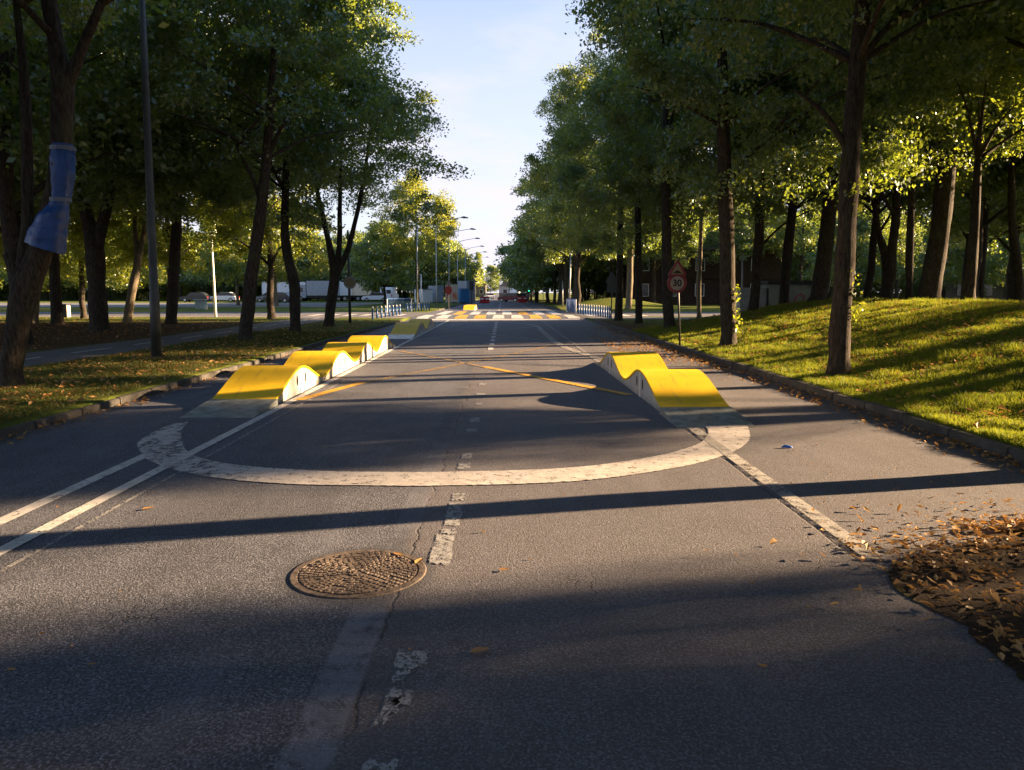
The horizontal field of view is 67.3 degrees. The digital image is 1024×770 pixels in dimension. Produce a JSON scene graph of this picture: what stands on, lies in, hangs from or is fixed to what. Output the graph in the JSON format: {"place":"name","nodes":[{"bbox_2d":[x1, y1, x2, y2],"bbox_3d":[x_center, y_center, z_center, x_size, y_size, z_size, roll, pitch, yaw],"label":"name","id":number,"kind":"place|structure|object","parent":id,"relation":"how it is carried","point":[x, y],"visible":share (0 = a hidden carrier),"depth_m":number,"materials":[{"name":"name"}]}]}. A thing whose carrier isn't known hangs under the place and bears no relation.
{"place":"outdoors","nodes":[
{"label":"outdoors","id":0,"kind":"place"},
{"bbox_2d":[0,317,340,366],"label":"path","id":1,"kind":"structure","parent":0,"point":[55,355],"depth_m":21.60,"materials":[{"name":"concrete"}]},
{"bbox_2d":[0,303,381,306],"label":"car park","id":2,"kind":"structure","parent":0,"point":[208,304],"depth_m":93.36,"materials":[{"name":"grey asphalt"}]},
{"bbox_2d":[0,312,427,316],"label":"side road","id":3,"kind":"structure","parent":0,"point":[410,314],"depth_m":53.99,"materials":[{"name":"grey asphalt"}]},
{"bbox_2d":[39,316,406,317],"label":"pavement","id":4,"kind":"structure","parent":0,"point":[258,316],"depth_m":47.45,"materials":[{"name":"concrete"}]},
{"bbox_2d":[70,0,930,292],"label":"sky","id":5,"kind":"structure","parent":0,"point":[488,61],"materials":[{"name":"blue"}]},
{"bbox_2d":[0,294,1023,769],"bbox_3d":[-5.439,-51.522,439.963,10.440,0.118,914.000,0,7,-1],"label":"road","id":6,"kind":"structure","parent":0,"point":[634,620],"depth_m":4.17,"materials":[{"name":"grey asphalt"}]},
{"bbox_2d":[0,453,154,524],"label":"road marking","id":7,"kind":"object","parent":6,"relation":"on","point":[34,505],"visible":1,"depth_m":6.24,"materials":[{"name":"white paint"}]},
{"bbox_2d":[0,380,343,572],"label":"road marking","id":8,"kind":"object","parent":6,"relation":"on","point":[78,527],"visible":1,"depth_m":5.77,"materials":[{"name":"white paint"}]},
{"bbox_2d":[0,320,448,555],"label":"road marking","id":9,"kind":"object","parent":6,"relation":"on","point":[12,544],"visible":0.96,"depth_m":6.53,"materials":[{"name":"white paint"}]},
{"bbox_2d":[179,336,396,417],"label":"wave ramp","id":10,"kind":"structure","parent":6,"relation":"on","point":[250,391],"depth_m":11.88,"materials":[{"name":"yellow concrete"}]},
{"bbox_2d":[289,549,426,598],"bbox_3d":[-0.880,1.072,4.420,0.774,0.010,0.774,0,7,-1],"label":"manhole cover","id":11,"kind":"object","parent":6,"relation":"on","point":[347,575],"visible":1,"depth_m":4.37,"materials":[{"name":"metal"}]},
{"bbox_2d":[387,319,435,338],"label":"wave ramp","id":12,"kind":"structure","parent":6,"relation":"on","point":[411,328],"depth_m":28.83,"materials":[{"name":"yellow concrete"}]},
{"bbox_2d":[361,368,488,769],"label":"road marking","id":13,"kind":"object","parent":6,"relation":"on","point":[393,763],"visible":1,"depth_m":3.38,"materials":[{"name":"paint"}]},
{"bbox_2d":[137,422,749,485],"bbox_3d":[-0.645,0.641,7.976,6.976,0.001,3.224,0,7,-1],"label":"road marking","id":14,"kind":"object","parent":6,"relation":"on","point":[690,457],"visible":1,"depth_m":6.88,"materials":[{"name":"beige paint"}]},
{"bbox_2d":[416,310,580,318],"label":"road marking","id":15,"kind":"object","parent":6,"relation":"on","point":[499,316],"visible":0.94,"depth_m":53.73,"materials":[{"name":"white paint"}]},
{"bbox_2d":[454,311,560,318],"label":"road marking","id":16,"kind":"object","parent":6,"relation":"on","point":[484,316],"visible":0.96,"depth_m":47.07,"materials":[{"name":"yellow paint"}]},
{"bbox_2d":[0,325,1023,472],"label":"leaf litter","id":17,"kind":"object","parent":6,"relation":"on","point":[956,441],"visible":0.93,"depth_m":12.45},
{"bbox_2d":[449,323,601,358],"bbox_3d":[1.154,-1.980,29.709,4.037,0.001,22.392,-2,7,-15],"label":"road marking","id":18,"kind":"object","parent":6,"relation":"on","point":[552,339],"visible":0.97,"depth_m":24.52,"materials":[{"name":"white paint"}]},
{"bbox_2d":[485,366,631,394],"bbox_3d":[0.625,-0.123,14.296,0.170,0.001,5.179,-4,8,-28],"label":"road marking","id":19,"kind":"object","parent":6,"relation":"on","point":[597,388],"visible":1,"depth_m":13.65,"materials":[{"name":"yellow paint"}]},
{"bbox_2d":[594,352,755,426],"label":"wave ramp","id":20,"kind":"structure","parent":6,"relation":"on","point":[685,397],"depth_m":10.87,"materials":[{"name":"yellow concrete"}]},
{"bbox_2d":[688,428,887,559],"bbox_3d":[2.162,0.775,6.853,0.130,0.001,4.530,0,7,-1],"label":"road marking","id":21,"kind":"object","parent":6,"relation":"on","point":[827,524],"visible":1,"depth_m":5.90,"materials":[{"name":"white paint"}]},
{"bbox_2d":[703,481,1023,666],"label":"leaf litter","id":22,"kind":"object","parent":6,"relation":"on","point":[994,595],"visible":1,"depth_m":4.62,"materials":[{"name":"brown plant"}]},
{"bbox_2d":[0,293,1023,448],"bbox_3d":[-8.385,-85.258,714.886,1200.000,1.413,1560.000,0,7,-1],"label":"ground","id":23,"kind":"structure","parent":0,"point":[78,341],"depth_m":23.98,"materials":[{"name":"green plant"}]},
{"bbox_2d":[0,0,125,388],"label":"tree","id":24,"kind":"object","parent":23,"relation":"on","point":[27,265],"visible":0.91,"depth_m":11.78,"materials":[{"name":"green plant"}]},
{"bbox_2d":[24,142,75,254],"bbox_3d":[-7.107,-2.853,11.857,0.826,1.664,0.476,0,7,-1],"label":"blue sheeting","id":25,"kind":"object","parent":24,"relation":"attached to","point":[47,229],"visible":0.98,"depth_m":11.72,"materials":[{"name":"blue plastic"}]},
{"bbox_2d":[0,33,167,326],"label":"tree","id":26,"kind":"object","parent":23,"relation":"on","point":[18,216],"visible":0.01,"depth_m":33.21,"materials":[{"name":"green plant"}]},
{"bbox_2d":[0,210,170,318],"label":"tree","id":27,"kind":"object","parent":23,"relation":"on","point":[118,264],"visible":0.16,"depth_m":43.76,"materials":[{"name":"green plant"}]},
{"bbox_2d":[9,39,172,324],"bbox_3d":[-21.468,-10.649,34.963,12.792,16.061,11.289,0,7,-1],"label":"tree","id":28,"kind":"object","parent":23,"relation":"on","point":[56,312],"visible":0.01,"depth_m":35.33,"materials":[{"name":"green plant"}]},
{"bbox_2d":[0,0,219,343],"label":"tree","id":29,"kind":"object","parent":23,"relation":"on","point":[118,115],"visible":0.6,"depth_m":21.76,"materials":[{"name":"green plant"}]},
{"bbox_2d":[73,218,167,292],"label":"tree","id":30,"kind":"object","parent":23,"relation":"on","point":[162,274],"visible":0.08,"depth_m":65.59,"materials":[{"name":"green plant"}]},
{"bbox_2d":[8,0,257,331],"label":"tree","id":31,"kind":"object","parent":23,"relation":"on","point":[94,232],"visible":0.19,"depth_m":28.63,"materials":[{"name":"green plant"}]},
{"bbox_2d":[68,49,210,321],"bbox_3d":[-19.966,-10.996,38.119,11.358,16.016,9.699,0,7,-1],"label":"tree","id":32,"kind":"object","parent":23,"relation":"on","point":[133,280],"visible":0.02,"depth_m":38.20,"materials":[{"name":"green plant"}]},
{"bbox_2d":[139,0,163,357],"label":"tall pole","id":33,"kind":"object","parent":23,"relation":"on","point":[155,328],"visible":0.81,"depth_m":17.15,"materials":[{"name":"grey metal"}]},
{"bbox_2d":[67,160,250,278],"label":"tree","id":34,"kind":"object","parent":23,"relation":"on","point":[188,249],"visible":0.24,"depth_m":41.67,"materials":[{"name":"green plant"}]},
{"bbox_2d":[38,5,282,323],"bbox_3d":[-16.577,-10.672,35.194,12.967,16.070,11.523,0,7,-1],"label":"tree","id":35,"kind":"object","parent":23,"relation":"on","point":[173,274],"visible":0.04,"depth_m":35.68,"materials":[{"name":"green plant"}]},
{"bbox_2d":[0,329,350,424],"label":"grass","id":36,"kind":"structure","parent":23,"relation":"on","point":[207,352],"depth_m":15.30,"materials":[{"name":"green plant"}]},
{"bbox_2d":[179,292,209,301],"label":"parked car","id":37,"kind":"object","parent":23,"relation":"on","point":[190,297],"visible":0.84,"depth_m":114.89,"materials":[{"name":"grey metal"}]},
{"bbox_2d":[0,320,401,438],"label":"kerb","id":38,"kind":"structure","parent":23,"relation":"on","point":[36,423],"depth_m":11.73,"materials":[{"name":"concrete"}]},
{"bbox_2d":[180,238,232,291],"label":"tree","id":39,"kind":"object","parent":23,"relation":"on","point":[199,281],"visible":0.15,"depth_m":133.55,"materials":[{"name":"green plant"}]},
{"bbox_2d":[181,216,285,304],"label":"tree","id":40,"kind":"object","parent":23,"relation":"on","point":[217,269],"visible":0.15,"depth_m":85.03,"materials":[{"name":"green plant"}]},
{"bbox_2d":[189,107,336,318],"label":"tree","id":41,"kind":"object","parent":23,"relation":"on","point":[227,234],"visible":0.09,"depth_m":42.56,"materials":[{"name":"green plant"}]},
{"bbox_2d":[89,0,438,340],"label":"tree","id":42,"kind":"object","parent":23,"relation":"on","point":[313,14],"visible":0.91,"depth_m":22.68,"materials":[{"name":"green plant"}]},
{"bbox_2d":[218,195,335,305],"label":"tree","id":43,"kind":"object","parent":23,"relation":"on","point":[237,266],"visible":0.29,"depth_m":82.12,"materials":[{"name":"green plant"}]},
{"bbox_2d":[155,0,418,331],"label":"tree","id":44,"kind":"object","parent":23,"relation":"on","point":[355,88],"visible":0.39,"depth_m":27.95,"materials":[{"name":"green plant"}]},
{"bbox_2d":[287,233,344,300],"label":"tree","id":45,"kind":"object","parent":23,"relation":"on","point":[301,265],"visible":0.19,"depth_m":133.96,"materials":[{"name":"green plant"}]},
{"bbox_2d":[164,0,474,326],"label":"tree","id":46,"kind":"object","parent":23,"relation":"on","point":[337,261],"visible":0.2,"depth_m":33.25,"materials":[{"name":"green plant"}]},
{"bbox_2d":[300,281,340,300],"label":"truck","id":47,"kind":"object","parent":23,"relation":"on","point":[314,289],"visible":0.52,"depth_m":123.59,"materials":[{"name":"grey metal"}]},
{"bbox_2d":[326,231,366,295],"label":"tree","id":48,"kind":"object","parent":23,"relation":"on","point":[357,237],"visible":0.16,"depth_m":139.05,"materials":[{"name":"green plant"}]},
{"bbox_2d":[344,230,355,322],"bbox_3d":[-7.795,-5.198,37.027,0.600,4.442,0.198,0,7,-1],"label":"round sign","id":49,"kind":"object","parent":23,"relation":"on","point":[349,282],"visible":0.98,"depth_m":36.98,"materials":[{"name":"grey metal"}]},
{"bbox_2d":[341,218,426,303],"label":"tree","id":50,"kind":"object","parent":23,"relation":"on","point":[370,270],"visible":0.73,"depth_m":94.40,"materials":[{"name":"green plant"}]},
{"bbox_2d":[367,168,460,304],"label":"tree","id":51,"kind":"object","parent":23,"relation":"on","point":[446,228],"visible":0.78,"depth_m":90.01,"materials":[{"name":"green plant"}]},
{"bbox_2d":[386,234,452,293],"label":"tree","id":52,"kind":"object","parent":23,"relation":"on","point":[419,276],"visible":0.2,"depth_m":130.37,"materials":[{"name":"green plant"}]},
{"bbox_2d":[428,285,443,302],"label":"container","id":53,"kind":"object","parent":23,"relation":"on","point":[440,295],"visible":0.83,"depth_m":109.23,"materials":[{"name":"grey metal"}]},
{"bbox_2d":[410,228,468,284],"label":"tree","id":54,"kind":"object","parent":23,"relation":"on","point":[460,269],"visible":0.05,"depth_m":134.50,"materials":[{"name":"green plant"}]},
{"bbox_2d":[413,237,472,288],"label":"tree","id":55,"kind":"object","parent":23,"relation":"on","point":[445,262],"visible":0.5,"depth_m":131.38,"materials":[{"name":"green plant"}]},
{"bbox_2d":[438,239,477,284],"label":"tree","id":56,"kind":"object","parent":23,"relation":"on","point":[467,261],"visible":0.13,"depth_m":139.85,"materials":[{"name":"green plant"}]},
{"bbox_2d":[482,265,504,292],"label":"tree","id":57,"kind":"object","parent":23,"relation":"on","point":[492,281],"visible":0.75,"depth_m":280.99,"materials":[{"name":"green plant"}]},
{"bbox_2d":[0,299,1023,438],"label":"leaf litter","id":58,"kind":"object","parent":23,"relation":"on","point":[201,358],"visible":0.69,"depth_m":16.57,"materials":[{"name":"plant"}]},
{"bbox_2d":[494,245,557,302],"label":"tree","id":59,"kind":"object","parent":23,"relation":"on","point":[505,269],"visible":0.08,"depth_m":111.72,"materials":[{"name":"green plant"}]},
{"bbox_2d":[503,219,569,302],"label":"tree","id":60,"kind":"object","parent":23,"relation":"on","point":[550,283],"visible":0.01,"depth_m":103.38,"materials":[{"name":"green plant"}]},
{"bbox_2d":[503,238,593,303],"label":"tree","id":61,"kind":"object","parent":23,"relation":"on","point":[541,281],"visible":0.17,"depth_m":96.63,"materials":[{"name":"green plant"}]},
{"bbox_2d":[508,155,598,303],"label":"tree","id":62,"kind":"object","parent":23,"relation":"on","point":[527,243],"visible":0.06,"depth_m":77.61,"materials":[{"name":"green plant"}]},
{"bbox_2d":[508,200,609,304],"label":"tree","id":63,"kind":"object","parent":23,"relation":"on","point":[527,252],"visible":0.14,"depth_m":84.10,"materials":[{"name":"green plant"}]},
{"bbox_2d":[510,154,629,305],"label":"tree","id":64,"kind":"object","parent":23,"relation":"on","point":[537,223],"visible":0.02,"depth_m":70.69,"materials":[{"name":"green plant"}]},
{"bbox_2d":[510,141,631,308],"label":"tree","id":65,"kind":"object","parent":23,"relation":"on","point":[548,235],"visible":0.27,"depth_m":65.76,"materials":[{"name":"green plant"}]},
{"bbox_2d":[568,282,610,300],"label":"bush","id":66,"kind":"object","parent":23,"relation":"on","point":[599,294],"visible":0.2,"depth_m":112.92,"materials":[{"name":"green plant"}]},
{"bbox_2d":[516,19,706,320],"bbox_3d":[5.374,-11.065,40.024,9.259,15.678,9.684,2,7,16],"label":"tree","id":67,"kind":"object","parent":23,"relation":"on","point":[565,87],"visible":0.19,"depth_m":39.88,"materials":[{"name":"green plant"}]},
{"bbox_2d":[568,246,655,297],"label":"tree","id":68,"kind":"object","parent":23,"relation":"on","point":[595,264],"visible":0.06,"depth_m":93.61,"materials":[{"name":"green plant"}]},
{"bbox_2d":[569,143,695,308],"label":"tree","id":69,"kind":"object","parent":23,"relation":"on","point":[629,290],"visible":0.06,"depth_m":65.10,"materials":[{"name":"green plant"}]},
{"bbox_2d":[542,30,750,323],"bbox_3d":[5.728,-9.361,34.903,9.585,13.387,9.238,-2,7,-18],"label":"tree","id":70,"kind":"object","parent":23,"relation":"on","point":[574,171],"visible":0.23,"depth_m":34.30,"materials":[{"name":"green plant"}]},
{"bbox_2d":[624,214,717,302],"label":"tree","id":71,"kind":"object","parent":23,"relation":"on","point":[694,246],"visible":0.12,"depth_m":79.96,"materials":[{"name":"green plant"}]},
{"bbox_2d":[532,0,838,328],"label":"tree","id":72,"kind":"object","parent":23,"relation":"on","point":[618,115],"visible":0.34,"depth_m":27.21,"materials":[{"name":"green plant"}]},
{"bbox_2d":[631,131,753,316],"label":"tree","id":73,"kind":"object","parent":23,"relation":"on","point":[699,273],"visible":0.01,"depth_m":45.53,"materials":[{"name":"green plant"}]},
{"bbox_2d":[613,247,780,304],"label":"building","id":74,"kind":"structure","parent":23,"relation":"on","point":[710,279],"depth_m":91.42,"materials":[{"name":"brown brick"}]},
{"bbox_2d":[650,83,821,244],"bbox_3d":[13.388,-11.642,39.163,12.069,16.988,10.135,-6,9,-42],"label":"tree","id":75,"kind":"object","parent":23,"relation":"on","point":[781,211],"visible":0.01,"depth_m":38.75,"materials":[{"name":"green plant"}]},
{"bbox_2d":[696,191,778,269],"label":"tree","id":76,"kind":"object","parent":23,"relation":"on","point":[747,244],"visible":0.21,"depth_m":84.64,"materials":[{"name":"green plant"}]},
{"bbox_2d":[633,0,870,310],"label":"tree","id":77,"kind":"object","parent":23,"relation":"on","point":[757,258],"visible":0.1,"depth_m":27.87,"materials":[{"name":"green plant"}]},
{"bbox_2d":[643,12,865,303],"bbox_3d":[12.184,-10.972,33.446,11.550,15.617,10.690,5,8,35],"label":"tree","id":78,"kind":"object","parent":23,"relation":"on","point":[787,255],"visible":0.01,"depth_m":33.49,"materials":[{"name":"green plant"}]},
{"bbox_2d":[735,281,811,311],"bbox_3d":[13.141,-4.274,39.025,3.767,1.971,2.500,0,7,-1],"label":"utility hut","id":79,"kind":"object","parent":23,"relation":"on","point":[798,291],"visible":0.43,"depth_m":37.93,"materials":[{"name":"concrete"}]},
{"bbox_2d":[564,0,1021,346],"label":"tree","id":80,"kind":"object","parent":23,"relation":"on","point":[661,73],"visible":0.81,"depth_m":18.78,"materials":[{"name":"green plant"}]},
{"bbox_2d":[605,0,995,375],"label":"tree","id":81,"kind":"object","parent":23,"relation":"on","point":[860,54],"visible":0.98,"depth_m":13.05,"materials":[{"name":"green plant"}]},
{"bbox_2d":[748,196,862,280],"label":"tree","id":82,"kind":"object","parent":23,"relation":"on","point":[812,222],"visible":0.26,"depth_m":85.86,"materials":[{"name":"green plant"}]},
{"bbox_2d":[594,319,1023,462],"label":"kerb","id":83,"kind":"structure","parent":23,"relation":"on","point":[981,442],"depth_m":10.40,"materials":[{"name":"concrete"}]},
{"bbox_2d":[667,260,686,345],"bbox_3d":[4.608,-2.294,21.564,0.550,2.383,0.077,0,7,-1],"label":"speed sign","id":84,"kind":"object","parent":83,"relation":"on","point":[677,282],"visible":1,"depth_m":21.46,"materials":[{"name":"red"}]},
{"bbox_2d":[710,0,921,301],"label":"tree","id":85,"kind":"object","parent":23,"relation":"on","point":[821,278],"visible":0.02,"depth_m":28.46,"materials":[{"name":"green plant"}]},
{"bbox_2d":[632,296,1023,447],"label":"grass","id":86,"kind":"structure","parent":23,"relation":"on","point":[923,386],"depth_m":14.43,"materials":[{"name":"green plant"}]},
{"bbox_2d":[798,207,904,297],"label":"tree","id":87,"kind":"object","parent":23,"relation":"on","point":[863,228],"visible":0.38,"depth_m":63.47,"materials":[{"name":"green plant"}]},
{"bbox_2d":[828,277,880,298],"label":"bush","id":88,"kind":"object","parent":23,"relation":"on","point":[873,293],"visible":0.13,"depth_m":106.77,"materials":[{"name":"green plant"}]},
{"bbox_2d":[797,128,934,298],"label":"tree","id":89,"kind":"object","parent":23,"relation":"on","point":[868,283],"depth_m":36.66,"materials":[{"name":"green plant"}]},
{"bbox_2d":[862,275,920,298],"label":"bush","id":90,"kind":"object","parent":23,"relation":"on","point":[902,289],"visible":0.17,"depth_m":106.44,"materials":[{"name":"green plant"}]},
{"bbox_2d":[857,200,928,299],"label":"tree","id":91,"kind":"object","parent":23,"relation":"on","point":[901,249],"visible":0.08,"depth_m":88.14,"materials":[{"name":"green plant"}]},
{"bbox_2d":[781,17,1019,297],"bbox_3d":[14.864,-11.037,29.509,9.994,16.061,11.484,0,7,-1],"label":"tree","id":92,"kind":"object","parent":23,"relation":"on","point":[882,244],"visible":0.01,"depth_m":30.57,"materials":[{"name":"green plant"}]},
{"bbox_2d":[857,216,944,297],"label":"tree","id":93,"kind":"object","parent":23,"relation":"on","point":[904,277],"visible":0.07,"depth_m":100.26,"materials":[{"name":"green plant"}]},
{"bbox_2d":[781,1,1023,299],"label":"tree","id":94,"kind":"object","parent":23,"relation":"on","point":[969,286],"visible":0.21,"depth_m":22.66,"materials":[{"name":"green plant"}]},
{"bbox_2d":[781,6,1023,299],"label":"tree","id":95,"kind":"object","parent":23,"relation":"on","point":[909,259],"visible":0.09,"depth_m":26.57,"materials":[{"name":"green plant"}]},
{"bbox_2d":[789,31,1023,299],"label":"tree","id":96,"kind":"object","parent":23,"relation":"on","point":[891,263],"visible":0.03,"depth_m":29.44,"materials":[{"name":"green plant"}]},
{"bbox_2d":[843,0,1023,79],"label":"tree","id":97,"kind":"object","parent":23,"relation":"on","point":[993,28],"visible":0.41,"depth_m":17.20,"materials":[{"name":"green plant"}]},
{"bbox_2d":[846,5,1023,299],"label":"tree","id":98,"kind":"object","parent":23,"relation":"on","point":[934,263],"visible":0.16,"depth_m":25.36,"materials":[{"name":"green plant"}]},
{"bbox_2d":[857,167,1023,296],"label":"tree","id":99,"kind":"object","parent":23,"relation":"on","point":[960,215],"visible":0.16,"depth_m":39.75,"materials":[{"name":"green plant"}]},
{"bbox_2d":[877,144,1023,298],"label":"tree","id":100,"kind":"object","parent":23,"relation":"on","point":[986,191],"visible":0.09,"depth_m":32.40,"materials":[{"name":"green plant"}]},
{"bbox_2d":[903,250,1005,300],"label":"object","id":101,"kind":"structure","parent":23,"relation":"on","point":[997,292],"depth_m":104.22,"materials":[{"name":"plant"}]},
{"bbox_2d":[897,216,1023,289],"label":"tree","id":102,"kind":"object","parent":23,"relation":"on","point":[997,270],"visible":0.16,"depth_m":61.26,"materials":[{"name":"green plant"}]},
{"bbox_2d":[915,184,1023,300],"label":"tree","id":103,"kind":"object","parent":23,"relation":"on","point":[1009,281],"visible":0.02,"depth_m":43.88,"materials":[{"name":"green plant"}]},
{"bbox_2d":[927,157,1023,299],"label":"tree","id":104,"kind":"object","parent":23,"relation":"on","point":[981,284],"visible":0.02,"depth_m":34.71,"materials":[{"name":"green plant"}]},
{"bbox_2d":[935,127,1023,301],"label":"tree","id":105,"kind":"object","parent":23,"relation":"on","point":[1016,263],"visible":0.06,"depth_m":29.70,"materials":[{"name":"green plant"}]},
{"bbox_2d":[567,311,719,316],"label":"side road","id":106,"kind":"structure","parent":0,"point":[682,314],"depth_m":51.57,"materials":[{"name":"grey asphalt"}]},
{"bbox_2d":[885,526,1023,680],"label":"soil verge","id":107,"kind":"structure","parent":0,"point":[952,605],"depth_m":4.16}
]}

